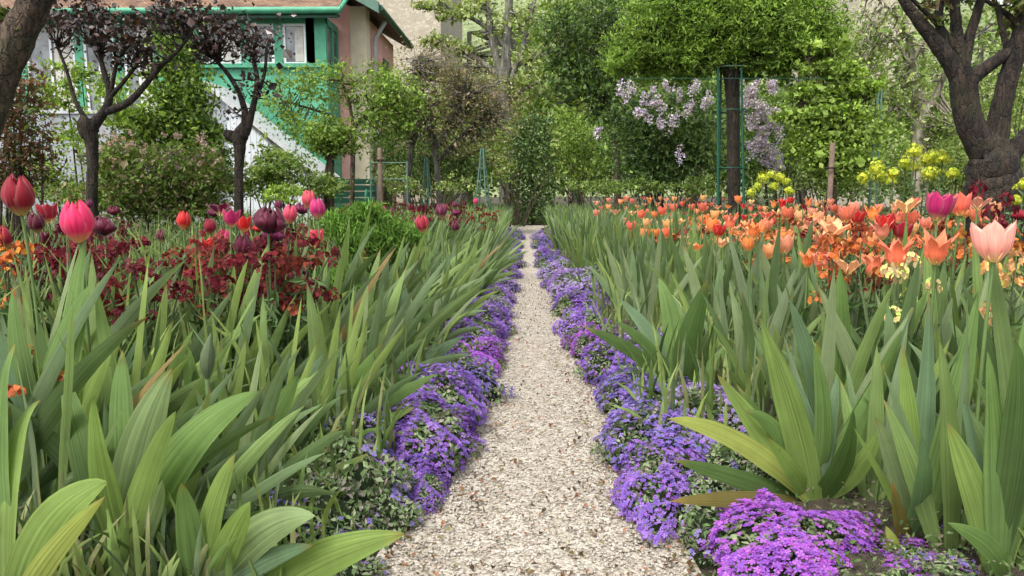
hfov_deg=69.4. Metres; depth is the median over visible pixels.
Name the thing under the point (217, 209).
tulip
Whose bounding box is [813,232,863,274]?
iris plant
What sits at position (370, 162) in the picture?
support frame
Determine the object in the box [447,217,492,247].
iris plant
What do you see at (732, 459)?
aubrieta cushion
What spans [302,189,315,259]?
tulip
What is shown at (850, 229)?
tulip
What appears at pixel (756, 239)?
wallflower
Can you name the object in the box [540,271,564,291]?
aubrieta cushion
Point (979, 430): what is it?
iris plant
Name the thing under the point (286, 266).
wallflower
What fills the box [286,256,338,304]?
wallflower
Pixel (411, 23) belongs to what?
stone building
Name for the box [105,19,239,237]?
tall shrub
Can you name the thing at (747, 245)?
tulip
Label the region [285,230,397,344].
iris plant
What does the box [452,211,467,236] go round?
wallflower
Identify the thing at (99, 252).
wallflower
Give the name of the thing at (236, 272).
wallflower
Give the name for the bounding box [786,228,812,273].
wallflower
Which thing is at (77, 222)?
tulip
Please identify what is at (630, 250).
iris plant
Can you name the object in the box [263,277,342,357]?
wallflower
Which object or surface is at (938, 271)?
iris plant
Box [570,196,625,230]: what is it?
iris plant
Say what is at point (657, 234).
iris plant
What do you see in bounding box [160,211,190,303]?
tulip
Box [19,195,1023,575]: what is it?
ground
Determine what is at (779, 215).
wallflower
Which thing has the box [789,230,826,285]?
tulip
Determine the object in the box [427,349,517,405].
aubrieta cushion
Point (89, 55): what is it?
window
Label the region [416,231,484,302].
iris plant
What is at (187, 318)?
iris plant
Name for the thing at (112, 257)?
wallflower
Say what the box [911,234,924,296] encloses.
wallflower
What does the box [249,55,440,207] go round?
spreading tree
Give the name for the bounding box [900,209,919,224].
tulip
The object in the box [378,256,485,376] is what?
iris plant
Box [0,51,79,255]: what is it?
barberry bush
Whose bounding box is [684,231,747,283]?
iris plant
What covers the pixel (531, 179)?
clipped column
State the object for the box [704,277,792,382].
iris plant
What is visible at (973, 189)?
wallflower
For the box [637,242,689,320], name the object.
iris plant
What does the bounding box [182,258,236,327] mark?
wallflower
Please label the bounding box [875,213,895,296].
tulip
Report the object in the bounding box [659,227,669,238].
tulip
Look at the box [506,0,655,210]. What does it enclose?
hawthorn tree
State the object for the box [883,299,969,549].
iris plant
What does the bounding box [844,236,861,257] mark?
tulip
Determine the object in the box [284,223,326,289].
wallflower
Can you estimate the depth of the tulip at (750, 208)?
6.20 m
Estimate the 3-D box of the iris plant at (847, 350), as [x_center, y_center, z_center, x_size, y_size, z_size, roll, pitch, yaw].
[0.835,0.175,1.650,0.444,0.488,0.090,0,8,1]
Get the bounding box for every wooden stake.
[376,148,383,205]
[824,143,835,215]
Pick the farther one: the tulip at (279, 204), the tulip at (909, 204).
the tulip at (279, 204)
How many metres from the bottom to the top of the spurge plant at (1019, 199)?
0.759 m
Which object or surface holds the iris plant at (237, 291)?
on the ground at (861, 567)
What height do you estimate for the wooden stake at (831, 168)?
1.186 m
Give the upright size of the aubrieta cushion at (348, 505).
0.172 m
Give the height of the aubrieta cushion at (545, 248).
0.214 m
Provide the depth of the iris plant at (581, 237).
6.03 m
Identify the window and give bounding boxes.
[27,25,76,112]
[82,25,116,109]
[122,24,156,111]
[202,24,240,62]
[249,24,274,62]
[282,24,305,62]
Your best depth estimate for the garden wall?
11.34 m
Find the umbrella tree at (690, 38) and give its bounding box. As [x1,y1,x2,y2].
[592,0,864,226]
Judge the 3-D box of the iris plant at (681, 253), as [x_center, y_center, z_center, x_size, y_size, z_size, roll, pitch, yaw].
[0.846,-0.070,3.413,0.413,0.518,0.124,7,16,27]
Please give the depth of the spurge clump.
6.36 m
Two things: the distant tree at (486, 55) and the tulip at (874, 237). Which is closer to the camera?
the tulip at (874, 237)
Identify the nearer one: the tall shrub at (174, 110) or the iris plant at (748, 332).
the iris plant at (748, 332)
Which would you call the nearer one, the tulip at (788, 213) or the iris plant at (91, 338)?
the iris plant at (91, 338)
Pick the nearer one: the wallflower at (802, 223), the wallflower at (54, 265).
the wallflower at (54, 265)
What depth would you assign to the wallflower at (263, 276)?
2.06 m
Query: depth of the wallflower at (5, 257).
1.65 m
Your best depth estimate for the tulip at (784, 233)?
2.84 m
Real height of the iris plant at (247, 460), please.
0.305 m
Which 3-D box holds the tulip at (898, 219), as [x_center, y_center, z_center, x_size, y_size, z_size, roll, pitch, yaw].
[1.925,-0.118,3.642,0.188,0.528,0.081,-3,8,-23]
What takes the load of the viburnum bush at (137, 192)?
on the ground at (861, 567)
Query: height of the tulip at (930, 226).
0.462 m
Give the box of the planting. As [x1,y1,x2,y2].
[2,202,965,232]
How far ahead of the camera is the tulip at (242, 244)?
2.28 m
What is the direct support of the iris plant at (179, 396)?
on the ground at (861, 567)
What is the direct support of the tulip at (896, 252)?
on the ground at (861, 567)
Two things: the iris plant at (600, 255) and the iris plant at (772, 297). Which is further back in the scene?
the iris plant at (600, 255)
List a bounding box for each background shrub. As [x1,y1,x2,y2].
[359,104,547,206]
[363,133,520,206]
[497,91,713,207]
[577,87,776,213]
[602,71,812,219]
[724,82,939,224]
[751,147,893,225]
[863,125,1023,228]
[864,67,1023,210]
[906,29,1023,193]
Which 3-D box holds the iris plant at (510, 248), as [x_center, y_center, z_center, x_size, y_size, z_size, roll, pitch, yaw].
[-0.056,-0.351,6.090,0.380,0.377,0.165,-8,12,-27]
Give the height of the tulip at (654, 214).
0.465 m
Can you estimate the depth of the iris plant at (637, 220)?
5.27 m
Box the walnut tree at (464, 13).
[408,0,559,216]
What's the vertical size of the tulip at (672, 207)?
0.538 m
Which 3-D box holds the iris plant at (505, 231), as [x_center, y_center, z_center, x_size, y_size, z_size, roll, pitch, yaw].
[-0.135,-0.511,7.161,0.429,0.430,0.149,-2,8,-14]
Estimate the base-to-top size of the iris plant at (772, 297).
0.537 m
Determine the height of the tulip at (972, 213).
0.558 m
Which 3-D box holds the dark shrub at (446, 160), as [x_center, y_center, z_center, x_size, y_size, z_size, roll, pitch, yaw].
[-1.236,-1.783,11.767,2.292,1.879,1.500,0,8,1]
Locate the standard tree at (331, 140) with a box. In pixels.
[290,110,370,235]
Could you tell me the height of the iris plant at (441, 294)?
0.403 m
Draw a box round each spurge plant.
[745,169,796,232]
[856,142,960,255]
[1005,179,1023,293]
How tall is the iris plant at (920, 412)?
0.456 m
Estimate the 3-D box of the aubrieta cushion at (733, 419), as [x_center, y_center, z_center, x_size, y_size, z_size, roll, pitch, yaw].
[0.508,0.357,1.992,0.376,0.182,0.590,-1,8,-7]
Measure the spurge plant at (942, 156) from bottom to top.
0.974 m
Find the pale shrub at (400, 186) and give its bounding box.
[366,165,477,213]
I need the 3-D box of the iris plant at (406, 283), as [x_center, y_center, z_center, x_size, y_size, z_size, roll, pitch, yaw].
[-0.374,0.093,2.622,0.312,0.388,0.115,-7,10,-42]
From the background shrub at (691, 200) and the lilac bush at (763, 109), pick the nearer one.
the lilac bush at (763, 109)
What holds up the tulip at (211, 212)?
on the ground at (861, 567)
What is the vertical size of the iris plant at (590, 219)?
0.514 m
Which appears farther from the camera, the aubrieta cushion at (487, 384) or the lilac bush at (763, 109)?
the lilac bush at (763, 109)
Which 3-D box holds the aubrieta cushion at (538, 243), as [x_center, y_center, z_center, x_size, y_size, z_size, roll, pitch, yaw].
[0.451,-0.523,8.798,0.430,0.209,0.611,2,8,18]
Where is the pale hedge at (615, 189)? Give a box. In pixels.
[562,174,722,213]
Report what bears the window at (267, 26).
in the house
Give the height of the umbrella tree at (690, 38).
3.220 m
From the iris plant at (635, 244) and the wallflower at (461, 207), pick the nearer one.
the iris plant at (635, 244)
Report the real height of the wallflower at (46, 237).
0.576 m
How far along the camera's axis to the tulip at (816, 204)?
6.73 m
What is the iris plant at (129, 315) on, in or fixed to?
on the ground at (861, 567)
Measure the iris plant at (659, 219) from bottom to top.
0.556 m
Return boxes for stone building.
[377,0,462,207]
[780,0,912,206]
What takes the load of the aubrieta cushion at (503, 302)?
on the ground at (861, 567)
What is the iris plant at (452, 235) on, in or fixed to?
on the ground at (861, 567)
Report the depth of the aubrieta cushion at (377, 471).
1.57 m
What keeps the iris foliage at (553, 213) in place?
on the ground at (861, 567)
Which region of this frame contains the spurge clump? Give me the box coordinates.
[257,182,307,233]
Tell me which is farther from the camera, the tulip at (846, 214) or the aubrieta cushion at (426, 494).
the tulip at (846, 214)
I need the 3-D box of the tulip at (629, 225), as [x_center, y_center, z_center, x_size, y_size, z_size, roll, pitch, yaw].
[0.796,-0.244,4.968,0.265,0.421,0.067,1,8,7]
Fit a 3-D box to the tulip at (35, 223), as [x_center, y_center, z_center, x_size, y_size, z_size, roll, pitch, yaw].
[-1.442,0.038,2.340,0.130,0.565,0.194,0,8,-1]
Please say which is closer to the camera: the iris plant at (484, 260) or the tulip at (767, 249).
the tulip at (767, 249)
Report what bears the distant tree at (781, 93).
on the ground at (861, 567)
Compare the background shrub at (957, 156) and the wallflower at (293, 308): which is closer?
the wallflower at (293, 308)
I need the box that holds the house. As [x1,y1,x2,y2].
[0,0,413,224]
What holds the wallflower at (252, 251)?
on the ground at (861, 567)
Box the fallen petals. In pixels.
[374,279,700,575]
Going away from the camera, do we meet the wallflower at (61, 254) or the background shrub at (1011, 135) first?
the wallflower at (61, 254)
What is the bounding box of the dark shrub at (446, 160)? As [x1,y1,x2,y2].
[364,122,505,204]
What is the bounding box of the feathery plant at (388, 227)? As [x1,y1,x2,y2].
[298,197,445,303]
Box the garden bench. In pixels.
[316,179,375,229]
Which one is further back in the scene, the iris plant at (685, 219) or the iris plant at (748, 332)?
the iris plant at (685, 219)
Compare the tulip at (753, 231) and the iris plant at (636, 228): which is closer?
the tulip at (753, 231)
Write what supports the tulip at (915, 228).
on the ground at (861, 567)
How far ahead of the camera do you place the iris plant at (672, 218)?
6.35 m
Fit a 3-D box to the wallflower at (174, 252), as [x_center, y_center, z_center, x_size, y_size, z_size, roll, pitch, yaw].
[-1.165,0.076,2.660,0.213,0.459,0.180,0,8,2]
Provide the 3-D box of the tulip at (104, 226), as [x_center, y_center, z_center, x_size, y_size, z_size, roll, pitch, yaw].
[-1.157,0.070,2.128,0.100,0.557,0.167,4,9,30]
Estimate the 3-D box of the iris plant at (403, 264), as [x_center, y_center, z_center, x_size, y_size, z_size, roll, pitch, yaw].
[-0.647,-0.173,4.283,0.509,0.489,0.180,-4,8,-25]
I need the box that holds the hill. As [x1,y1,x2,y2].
[462,0,1023,196]
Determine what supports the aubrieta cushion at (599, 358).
on the ground at (861, 567)
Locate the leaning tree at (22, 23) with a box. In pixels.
[0,0,53,137]
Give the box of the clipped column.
[508,114,556,224]
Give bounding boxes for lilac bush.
[593,78,726,209]
[715,73,816,222]
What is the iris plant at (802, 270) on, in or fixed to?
on the ground at (861, 567)
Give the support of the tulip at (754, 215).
on the ground at (861, 567)
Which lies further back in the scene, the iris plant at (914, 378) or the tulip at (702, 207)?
the tulip at (702, 207)
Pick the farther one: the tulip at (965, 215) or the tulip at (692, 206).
the tulip at (692, 206)
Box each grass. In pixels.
[0,205,478,575]
[547,207,1023,570]
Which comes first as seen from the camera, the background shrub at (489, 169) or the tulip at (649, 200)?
the tulip at (649, 200)
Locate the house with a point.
(323, 30)
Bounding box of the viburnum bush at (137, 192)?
[34,129,246,245]
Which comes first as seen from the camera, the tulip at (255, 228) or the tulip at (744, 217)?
the tulip at (255, 228)
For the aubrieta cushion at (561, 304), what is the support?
on the ground at (861, 567)
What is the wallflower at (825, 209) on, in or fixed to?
on the ground at (861, 567)
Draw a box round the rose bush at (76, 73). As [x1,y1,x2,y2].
[24,56,154,237]
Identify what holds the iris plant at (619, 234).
on the ground at (861, 567)
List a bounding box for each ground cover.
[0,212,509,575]
[544,210,1023,575]
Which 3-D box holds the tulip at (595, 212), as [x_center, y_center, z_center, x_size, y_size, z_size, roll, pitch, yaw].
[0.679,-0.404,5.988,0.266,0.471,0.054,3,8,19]
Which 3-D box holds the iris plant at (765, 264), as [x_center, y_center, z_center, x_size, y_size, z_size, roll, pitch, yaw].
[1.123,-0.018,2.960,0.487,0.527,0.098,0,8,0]
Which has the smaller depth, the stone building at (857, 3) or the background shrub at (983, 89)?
the background shrub at (983, 89)
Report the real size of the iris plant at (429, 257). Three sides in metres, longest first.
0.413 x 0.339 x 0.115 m
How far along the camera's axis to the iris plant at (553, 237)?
7.49 m
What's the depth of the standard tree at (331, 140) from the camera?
8.80 m
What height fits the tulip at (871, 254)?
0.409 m
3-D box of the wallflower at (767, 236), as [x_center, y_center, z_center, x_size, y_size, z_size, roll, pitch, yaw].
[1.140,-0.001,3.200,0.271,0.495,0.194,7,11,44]
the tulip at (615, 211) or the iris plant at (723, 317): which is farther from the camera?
the tulip at (615, 211)
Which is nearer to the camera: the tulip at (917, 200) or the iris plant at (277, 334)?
the iris plant at (277, 334)
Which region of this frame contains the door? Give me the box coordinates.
[384,175,391,208]
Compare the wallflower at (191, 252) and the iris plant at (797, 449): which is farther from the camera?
the wallflower at (191, 252)
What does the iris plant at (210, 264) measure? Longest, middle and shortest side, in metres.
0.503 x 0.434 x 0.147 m
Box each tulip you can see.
[0,172,38,328]
[0,225,32,298]
[27,211,57,337]
[33,231,50,247]
[35,202,57,304]
[54,222,65,256]
[59,199,147,372]
[85,199,103,242]
[93,215,125,306]
[106,205,132,252]
[132,242,144,263]
[156,229,168,308]
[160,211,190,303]
[199,229,206,239]
[201,236,219,271]
[204,218,216,236]
[205,202,232,229]
[207,208,217,232]
[218,229,229,273]
[222,208,240,271]
[233,233,250,343]
[236,216,250,233]
[252,207,315,386]
[252,226,260,235]
[257,230,285,299]
[274,200,282,252]
[283,204,296,249]
[295,202,306,231]
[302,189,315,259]
[305,229,329,304]
[309,197,357,314]
[407,204,413,216]
[410,214,429,301]
[434,221,458,272]
[435,203,450,286]
[449,209,466,240]
[452,201,460,239]
[473,198,477,223]
[580,209,599,239]
[605,204,610,232]
[610,209,625,249]
[625,209,646,246]
[626,220,635,233]
[640,227,650,237]
[643,218,652,228]
[646,197,652,232]
[651,211,657,217]
[652,228,659,249]
[658,206,666,220]
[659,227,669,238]
[663,219,674,267]
[670,203,676,232]
[679,201,684,209]
[685,202,706,273]
[688,203,694,227]
[689,243,703,295]
[699,214,709,226]
[700,195,705,202]
[701,223,725,310]
[706,217,719,282]
[710,210,719,218]
[710,237,728,299]
[722,215,738,264]
[726,224,740,240]
[734,195,741,230]
[736,203,745,232]
[736,237,754,308]
[740,213,747,220]
[740,213,758,231]
[742,226,749,276]
[745,220,780,314]
[748,203,753,220]
[752,228,793,300]
[755,217,773,252]
[757,205,762,221]
[758,211,774,244]
[758,243,774,292]
[770,200,777,226]
[772,209,780,227]
[773,234,812,314]
[777,197,787,221]
[781,206,795,253]
[782,250,828,336]
[787,197,794,206]
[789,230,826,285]
[794,209,805,238]
[798,249,816,333]
[800,217,820,226]
[801,224,807,234]
[804,197,814,213]
[807,207,817,215]
[807,213,819,223]
[811,234,819,246]
[813,200,820,226]
[813,211,823,231]
[816,219,871,309]
[818,251,842,275]
[823,215,834,223]
[825,258,865,318]
[827,198,834,214]
[830,204,838,215]
[835,238,848,258]
[838,205,855,260]
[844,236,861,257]
[846,220,854,237]
[847,220,893,299]
[849,201,860,211]
[851,210,865,226]
[852,237,914,349]
[856,252,877,282]
[858,228,959,377]
[861,253,891,340]
[864,205,881,231]
[866,231,880,299]
[875,204,883,254]
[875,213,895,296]
[880,198,921,291]
[889,203,914,246]
[892,211,912,268]
[893,220,913,284]
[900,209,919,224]
[909,197,920,210]
[910,223,919,251]
[914,219,1016,423]
[918,217,930,228]
[919,192,971,330]
[926,191,959,286]
[928,221,938,232]
[943,219,956,267]
[962,210,968,242]
[965,196,992,297]
[968,206,985,259]
[979,215,1023,293]
[989,201,1002,215]
[1009,209,1023,276]
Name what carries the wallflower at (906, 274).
on the ground at (861, 567)
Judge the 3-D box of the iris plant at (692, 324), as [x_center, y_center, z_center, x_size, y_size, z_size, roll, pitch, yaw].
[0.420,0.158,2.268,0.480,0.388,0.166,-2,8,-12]
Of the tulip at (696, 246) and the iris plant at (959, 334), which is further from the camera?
the tulip at (696, 246)
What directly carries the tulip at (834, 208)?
on the ground at (861, 567)
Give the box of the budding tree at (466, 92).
[330,32,557,203]
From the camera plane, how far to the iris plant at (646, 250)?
4.42 m
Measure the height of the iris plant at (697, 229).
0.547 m
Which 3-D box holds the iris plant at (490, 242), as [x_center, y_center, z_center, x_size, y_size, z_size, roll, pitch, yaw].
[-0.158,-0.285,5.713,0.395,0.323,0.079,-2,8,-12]
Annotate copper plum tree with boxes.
[38,0,210,242]
[150,0,297,245]
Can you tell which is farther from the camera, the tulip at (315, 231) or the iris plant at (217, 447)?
the tulip at (315, 231)
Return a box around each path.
[375,228,702,575]
[509,225,547,227]
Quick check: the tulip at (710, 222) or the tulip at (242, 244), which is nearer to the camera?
the tulip at (242, 244)
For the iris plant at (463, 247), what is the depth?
5.09 m
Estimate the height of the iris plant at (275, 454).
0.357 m
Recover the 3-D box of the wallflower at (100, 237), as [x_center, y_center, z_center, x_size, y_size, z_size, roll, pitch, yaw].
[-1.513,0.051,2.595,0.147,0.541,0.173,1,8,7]
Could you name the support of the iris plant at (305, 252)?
on the ground at (861, 567)
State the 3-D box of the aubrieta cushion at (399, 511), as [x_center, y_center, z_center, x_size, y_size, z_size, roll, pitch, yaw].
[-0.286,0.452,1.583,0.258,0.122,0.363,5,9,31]
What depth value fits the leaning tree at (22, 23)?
3.48 m
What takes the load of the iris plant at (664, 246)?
on the ground at (861, 567)
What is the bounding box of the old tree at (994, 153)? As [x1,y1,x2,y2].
[898,0,1023,291]
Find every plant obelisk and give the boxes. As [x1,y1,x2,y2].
[421,157,432,207]
[476,148,490,209]
[866,89,882,230]
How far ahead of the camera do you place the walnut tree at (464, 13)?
16.85 m
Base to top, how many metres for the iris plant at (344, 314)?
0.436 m
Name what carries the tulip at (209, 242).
on the ground at (861, 567)
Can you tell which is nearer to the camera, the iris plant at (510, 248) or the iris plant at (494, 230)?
the iris plant at (510, 248)
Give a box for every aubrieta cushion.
[225,457,380,543]
[283,407,412,528]
[296,525,389,575]
[359,460,424,548]
[374,392,488,481]
[394,360,494,428]
[407,467,454,514]
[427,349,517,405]
[439,314,512,352]
[447,335,511,375]
[450,299,517,338]
[472,293,518,318]
[479,283,516,306]
[488,276,522,292]
[501,265,523,278]
[504,252,530,268]
[506,228,525,239]
[506,236,523,248]
[510,243,523,256]
[529,228,551,239]
[529,235,554,248]
[532,252,564,268]
[533,242,562,257]
[535,258,576,278]
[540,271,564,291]
[547,266,601,298]
[547,285,610,317]
[551,305,611,337]
[560,321,624,359]
[569,335,640,384]
[584,395,710,472]
[591,360,691,415]
[605,437,719,545]
[620,326,662,340]
[646,381,746,443]
[674,471,741,568]
[681,488,887,575]
[694,430,782,486]
[853,533,975,575]
[882,548,979,575]
[939,509,971,556]
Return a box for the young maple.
[762,32,912,218]
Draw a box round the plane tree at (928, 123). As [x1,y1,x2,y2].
[818,0,1009,232]
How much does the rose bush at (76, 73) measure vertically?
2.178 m
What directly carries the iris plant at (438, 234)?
on the ground at (861, 567)
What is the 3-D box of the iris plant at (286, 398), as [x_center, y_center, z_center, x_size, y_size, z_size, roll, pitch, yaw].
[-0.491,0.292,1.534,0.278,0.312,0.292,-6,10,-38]
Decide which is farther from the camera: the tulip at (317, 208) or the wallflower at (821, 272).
the tulip at (317, 208)
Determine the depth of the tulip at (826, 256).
2.02 m
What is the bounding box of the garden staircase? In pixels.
[204,81,339,226]
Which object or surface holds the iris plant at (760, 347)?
on the ground at (861, 567)
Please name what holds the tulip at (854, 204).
on the ground at (861, 567)
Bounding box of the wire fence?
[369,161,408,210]
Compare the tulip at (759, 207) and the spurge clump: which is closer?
the spurge clump
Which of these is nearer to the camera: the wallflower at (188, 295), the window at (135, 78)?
the wallflower at (188, 295)
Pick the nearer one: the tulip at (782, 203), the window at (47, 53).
the tulip at (782, 203)
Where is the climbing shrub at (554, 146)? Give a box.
[488,111,565,226]
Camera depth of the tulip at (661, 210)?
5.46 m
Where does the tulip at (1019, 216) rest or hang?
on the ground at (861, 567)
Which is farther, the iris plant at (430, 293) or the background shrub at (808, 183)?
the background shrub at (808, 183)
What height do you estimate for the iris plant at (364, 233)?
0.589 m
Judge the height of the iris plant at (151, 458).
0.371 m
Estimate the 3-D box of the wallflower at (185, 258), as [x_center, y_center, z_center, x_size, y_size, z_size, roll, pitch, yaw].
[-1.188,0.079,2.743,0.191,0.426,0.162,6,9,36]
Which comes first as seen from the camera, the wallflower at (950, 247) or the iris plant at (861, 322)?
the iris plant at (861, 322)
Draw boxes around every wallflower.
[0,223,61,293]
[0,235,34,336]
[0,253,63,336]
[2,241,42,283]
[8,344,64,404]
[9,240,48,320]
[26,240,122,328]
[33,243,103,294]
[40,243,88,303]
[46,232,103,288]
[46,248,87,301]
[51,239,122,284]
[55,282,176,357]
[56,242,118,296]
[56,242,137,300]
[62,245,144,301]
[89,242,131,285]
[90,232,126,290]
[95,258,190,371]
[101,235,165,302]
[106,217,130,280]
[158,254,205,310]
[161,246,215,287]
[173,281,252,347]
[177,253,236,297]
[178,252,193,273]
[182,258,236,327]
[184,233,257,335]
[188,252,257,369]
[189,229,253,273]
[206,239,263,346]
[213,265,241,293]
[245,217,270,256]
[249,263,334,336]
[251,233,340,428]
[251,240,286,258]
[253,234,294,299]
[254,268,320,325]
[258,228,300,278]
[259,246,315,346]
[262,246,320,364]
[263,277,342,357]
[279,243,314,273]
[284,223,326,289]
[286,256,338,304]
[393,202,406,210]
[395,202,406,213]
[401,204,423,216]
[417,203,444,230]
[444,206,457,236]
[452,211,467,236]
[457,204,467,221]
[460,209,472,231]
[466,210,489,246]
[474,205,490,226]
[479,212,497,244]
[654,232,688,247]
[677,227,715,270]
[688,215,725,247]
[729,225,790,282]
[737,220,756,236]
[738,230,760,255]
[749,230,790,289]
[755,211,798,255]
[771,217,801,226]
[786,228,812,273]
[793,213,823,269]
[804,203,829,233]
[806,239,853,332]
[819,225,893,338]
[837,257,894,337]
[842,221,869,274]
[844,244,873,261]
[857,218,877,255]
[866,236,924,297]
[880,252,942,350]
[910,215,923,263]
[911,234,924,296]
[913,244,954,270]
[930,217,985,281]
[946,233,1002,285]
[950,226,1023,321]
[965,179,1022,294]
[979,249,1023,385]
[1002,227,1023,282]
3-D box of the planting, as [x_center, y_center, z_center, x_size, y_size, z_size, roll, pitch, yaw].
[0.252,-1.199,12.700,28.059,0.500,6.568,0,8,1]
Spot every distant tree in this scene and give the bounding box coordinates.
[401,0,565,205]
[452,0,589,206]
[471,0,714,205]
[589,70,792,208]
[684,13,945,208]
[811,51,1023,209]
[888,0,1023,200]
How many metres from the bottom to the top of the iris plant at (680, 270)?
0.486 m
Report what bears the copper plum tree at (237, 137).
on the ground at (861, 567)
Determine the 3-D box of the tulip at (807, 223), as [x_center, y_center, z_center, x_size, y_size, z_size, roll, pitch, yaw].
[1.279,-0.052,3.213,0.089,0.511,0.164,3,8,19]
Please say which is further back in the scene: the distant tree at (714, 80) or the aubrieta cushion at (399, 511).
the distant tree at (714, 80)
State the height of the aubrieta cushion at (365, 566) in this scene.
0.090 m
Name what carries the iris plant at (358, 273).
on the ground at (861, 567)
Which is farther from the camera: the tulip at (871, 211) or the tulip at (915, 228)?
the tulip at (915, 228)
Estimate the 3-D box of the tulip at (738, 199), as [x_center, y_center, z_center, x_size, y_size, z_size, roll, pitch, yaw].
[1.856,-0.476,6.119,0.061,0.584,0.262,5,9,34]
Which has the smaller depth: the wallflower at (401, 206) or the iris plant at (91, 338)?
the iris plant at (91, 338)
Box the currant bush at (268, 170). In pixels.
[207,138,359,225]
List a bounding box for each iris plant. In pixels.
[0,240,111,537]
[0,245,189,383]
[0,255,198,429]
[0,344,108,575]
[8,282,233,473]
[14,306,187,509]
[17,256,157,523]
[18,329,119,497]
[43,252,182,351]
[61,350,259,560]
[82,260,212,374]
[102,362,280,546]
[107,245,214,367]
[124,313,232,418]
[133,290,229,362]
[141,283,259,416]
[141,329,216,405]
[167,264,307,353]
[169,384,325,531]
[175,453,406,575]
[176,240,277,366]
[183,353,366,485]
[187,251,262,403]
[194,339,348,503]
[201,293,353,408]
[212,290,340,378]
[215,295,341,452]
[223,339,327,462]
[268,283,420,442]
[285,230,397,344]
[285,282,388,409]
[287,265,378,357]
[290,244,343,302]
[292,220,349,307]
[308,333,435,440]
[310,203,395,298]
[312,223,392,313]
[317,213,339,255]
[328,219,421,271]
[330,280,425,400]
[345,258,458,352]
[358,222,445,299]
[362,239,435,315]
[373,259,448,334]
[376,237,440,271]
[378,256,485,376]
[394,251,441,285]
[395,243,477,317]
[396,269,438,344]
[399,233,435,277]
[400,248,439,267]
[400,283,463,365]
[411,216,451,242]
[411,224,485,269]
[414,213,478,253]
[414,253,485,328]
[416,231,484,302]
[419,237,478,293]
[421,268,483,345]
[432,251,499,319]
[433,212,479,247]
[433,232,469,261]
[434,219,462,261]
[443,218,493,256]
[444,229,503,285]
[446,214,481,236]
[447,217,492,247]
[448,214,481,239]
[453,255,494,302]
[454,242,505,296]
[459,239,482,260]
[468,218,528,269]
[472,230,513,260]
[476,241,518,284]
[476,242,511,285]
[479,219,511,243]
[483,225,524,259]
[486,215,518,239]
[543,208,578,249]
[552,211,601,256]
[557,216,587,246]
[561,217,594,254]
[564,217,603,263]
[565,223,610,271]
[568,223,602,272]
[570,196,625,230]
[572,218,608,256]
[573,206,628,236]
[577,213,630,259]
[578,206,624,251]
[580,227,638,269]
[584,278,729,384]
[586,215,626,238]
[587,219,654,292]
[588,229,674,319]
[597,235,635,290]
[598,203,659,254]
[598,210,671,257]
[599,226,635,270]
[606,203,636,228]
[608,233,656,256]
[609,223,691,261]
[609,243,674,276]
[617,255,669,300]
[620,208,674,240]
[625,228,714,326]
[633,215,694,255]
[634,202,688,238]
[634,209,673,224]
[637,203,726,302]
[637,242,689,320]
[638,195,709,246]
[643,218,689,266]
[644,239,678,268]
[649,201,684,228]
[650,228,746,301]
[651,219,719,291]
[655,235,758,340]
[660,219,691,261]
[668,217,726,299]
[668,307,913,507]
[672,203,700,234]
[673,210,740,263]
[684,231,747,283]
[685,208,734,265]
[694,231,798,332]
[699,234,770,314]
[699,260,723,340]
[702,267,825,398]
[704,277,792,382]
[710,237,744,310]
[712,284,820,415]
[714,222,825,335]
[721,209,739,243]
[723,258,799,329]
[743,219,819,305]
[752,324,822,408]
[761,206,800,259]
[772,278,827,366]
[776,254,866,312]
[777,252,834,346]
[780,204,861,272]
[781,232,820,304]
[781,258,950,405]
[783,270,918,441]
[789,267,927,416]
[790,298,920,382]
[793,217,817,246]
[796,225,883,286]
[807,253,974,364]
[808,231,922,299]
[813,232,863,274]
[841,324,999,499]
[850,294,859,338]
[851,275,994,370]
[853,248,921,316]
[854,291,978,537]
[863,311,984,437]
[867,262,1019,344]
[874,216,928,352]
[882,525,900,549]
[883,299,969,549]
[890,284,1020,413]
[894,244,966,342]
[908,222,1013,429]
[920,226,1019,341]
[935,263,998,415]
[939,244,1023,337]
[943,290,985,414]
[947,277,949,294]
[947,319,1023,575]
[958,377,1023,548]
[1005,298,1023,323]
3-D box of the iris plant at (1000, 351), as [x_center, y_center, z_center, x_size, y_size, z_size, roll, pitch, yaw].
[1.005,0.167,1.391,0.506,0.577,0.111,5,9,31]
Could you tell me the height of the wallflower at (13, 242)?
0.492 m
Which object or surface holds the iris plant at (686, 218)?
on the ground at (861, 567)
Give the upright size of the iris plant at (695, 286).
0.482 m
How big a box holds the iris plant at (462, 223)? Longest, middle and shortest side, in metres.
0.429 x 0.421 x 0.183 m
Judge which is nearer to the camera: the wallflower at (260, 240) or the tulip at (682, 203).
the wallflower at (260, 240)
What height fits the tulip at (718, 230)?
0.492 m
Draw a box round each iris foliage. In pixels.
[390,201,513,241]
[541,200,701,251]
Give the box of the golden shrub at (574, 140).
[540,103,612,206]
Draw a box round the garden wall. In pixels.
[36,110,145,228]
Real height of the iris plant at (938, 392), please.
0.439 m
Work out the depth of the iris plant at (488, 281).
4.36 m
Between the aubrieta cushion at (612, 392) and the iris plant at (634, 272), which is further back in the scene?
the iris plant at (634, 272)
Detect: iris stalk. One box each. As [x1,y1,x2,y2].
[200,333,214,461]
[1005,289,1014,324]
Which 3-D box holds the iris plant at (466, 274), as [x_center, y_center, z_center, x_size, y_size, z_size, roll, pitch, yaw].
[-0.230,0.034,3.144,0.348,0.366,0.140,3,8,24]
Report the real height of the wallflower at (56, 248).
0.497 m
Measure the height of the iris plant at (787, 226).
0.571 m
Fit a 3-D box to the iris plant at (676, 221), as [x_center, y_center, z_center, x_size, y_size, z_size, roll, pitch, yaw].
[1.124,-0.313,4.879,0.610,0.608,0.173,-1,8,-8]

